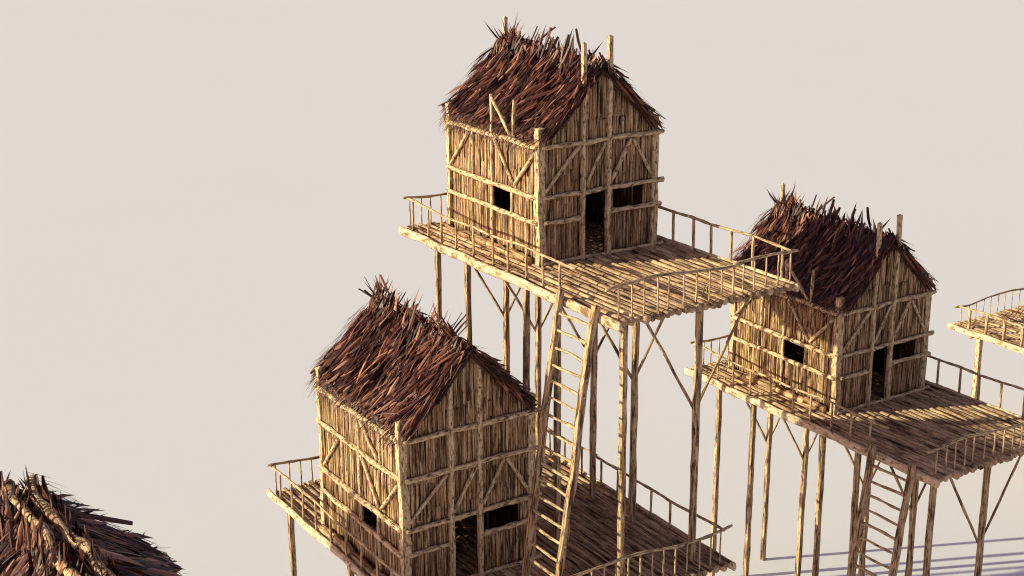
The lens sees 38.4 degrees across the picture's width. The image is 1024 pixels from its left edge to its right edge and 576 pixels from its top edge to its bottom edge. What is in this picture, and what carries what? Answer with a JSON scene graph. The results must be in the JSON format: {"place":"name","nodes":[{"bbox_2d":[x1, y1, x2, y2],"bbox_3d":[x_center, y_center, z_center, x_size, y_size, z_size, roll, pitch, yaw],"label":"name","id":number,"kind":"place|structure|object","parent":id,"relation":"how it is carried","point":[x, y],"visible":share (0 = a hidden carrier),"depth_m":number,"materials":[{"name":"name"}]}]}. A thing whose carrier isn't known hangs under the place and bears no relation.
{"place":"outdoors","nodes":[
{"label":"outdoors","id":0,"kind":"place"},
{"bbox_2d":[0,468,186,575],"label":"stilt house","id":1,"kind":"structure","parent":0,"point":[44,531],"depth_m":20.28,"materials":[{"name":"brown plant"}]},
{"bbox_2d":[0,0,1023,575],"bbox_3d":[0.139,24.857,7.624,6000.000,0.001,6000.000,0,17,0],"label":"ground","id":2,"kind":"structure","parent":0,"point":[204,210],"depth_m":105.89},
{"bbox_2d":[267,275,735,575],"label":"stilt house","id":3,"kind":"structure","parent":2,"relation":"on","point":[428,446],"depth_m":40.44,"materials":[{"name":"brown plant"}]},
{"bbox_2d":[522,289,600,575],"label":"ladder","id":4,"kind":"object","parent":2,"relation":"on","point":[575,444],"visible":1,"depth_m":38.57,"materials":[{"name":"brown wood"}]},
{"bbox_2d":[399,16,799,575],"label":"stilt house","id":5,"kind":"structure","parent":2,"relation":"on","point":[552,162],"depth_m":41.92,"materials":[{"name":"brown plant"}]},
{"bbox_2d":[848,444,915,575],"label":"ladder","id":6,"kind":"object","parent":2,"relation":"on","point":[863,509],"visible":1,"depth_m":44.18,"materials":[{"name":"brown wood"}]},
{"bbox_2d":[684,183,1023,575],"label":"stilt house","id":7,"kind":"structure","parent":0,"point":[835,347],"depth_m":47.85,"materials":[{"name":"brown plant"}]},
{"bbox_2d":[947,288,1023,398],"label":"stilt platform","id":8,"kind":"structure","parent":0,"point":[1004,328],"depth_m":63.19,"materials":[{"name":"brown wood"}]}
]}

